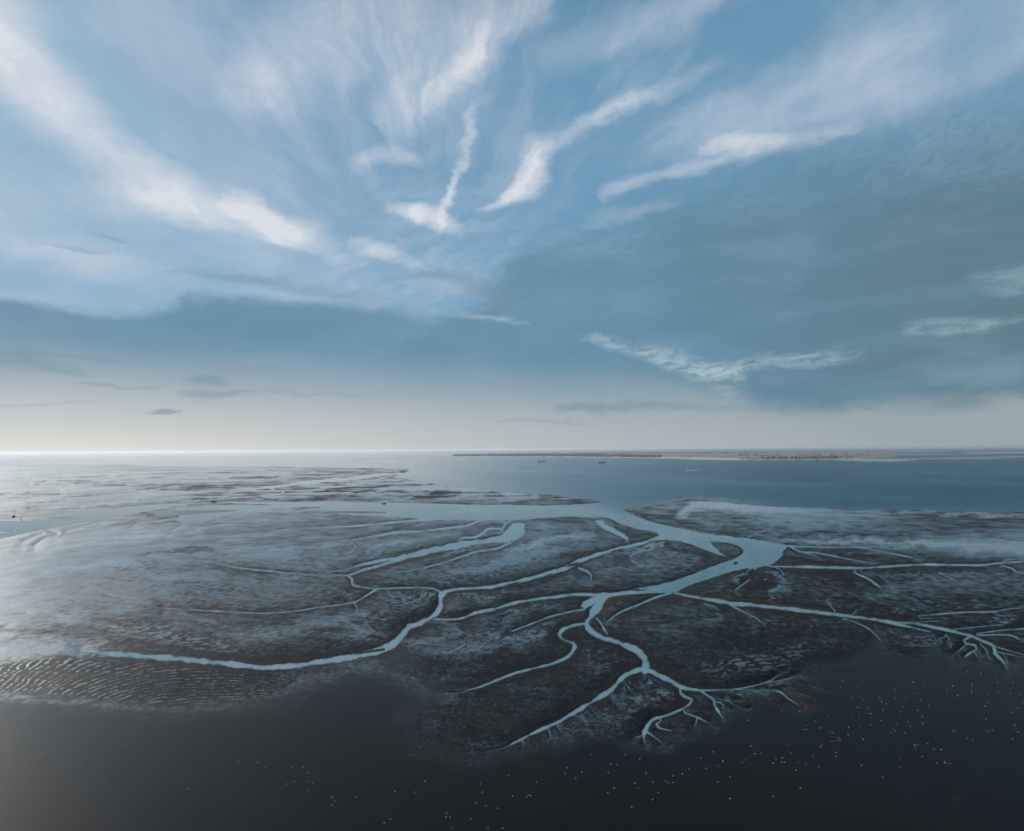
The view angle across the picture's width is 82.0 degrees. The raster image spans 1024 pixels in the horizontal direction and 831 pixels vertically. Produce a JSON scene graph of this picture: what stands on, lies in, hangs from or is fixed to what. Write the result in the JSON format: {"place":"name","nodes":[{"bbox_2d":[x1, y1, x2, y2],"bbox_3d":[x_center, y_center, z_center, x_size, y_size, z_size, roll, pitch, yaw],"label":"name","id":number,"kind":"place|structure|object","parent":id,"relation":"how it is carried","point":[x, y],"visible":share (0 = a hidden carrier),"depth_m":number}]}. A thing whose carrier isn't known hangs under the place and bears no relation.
{"place":"outdoors","nodes":[
{"label":"outdoors","id":0,"kind":"place"},
{"bbox_2d":[0,447,1023,830],"bbox_3d":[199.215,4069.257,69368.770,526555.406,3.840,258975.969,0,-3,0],"label":"tidal flat","id":1,"kind":"structure","parent":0,"point":[404,735],"depth_m":319.53},
{"bbox_2d":[0,446,1023,748],"bbox_3d":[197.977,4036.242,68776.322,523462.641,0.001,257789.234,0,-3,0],"label":"water","id":2,"kind":"structure","parent":0,"point":[618,484],"depth_m":1612.76},
{"bbox_2d":[0,0,1023,452],"label":"sky","id":3,"kind":"structure","parent":0,"point":[226,225]},
{"bbox_2d":[356,452,895,459],"bbox_3d":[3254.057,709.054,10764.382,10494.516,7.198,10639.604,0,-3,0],"label":"island","id":4,"kind":"structure","parent":0,"point":[720,456],"depth_m":8751.67},
{"bbox_2d":[452,452,869,458],"bbox_3d":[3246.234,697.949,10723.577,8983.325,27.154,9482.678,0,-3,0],"label":"distant wood","id":5,"kind":"object","parent":4,"relation":"on","point":[605,455],"visible":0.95,"depth_m":9710.45}
]}

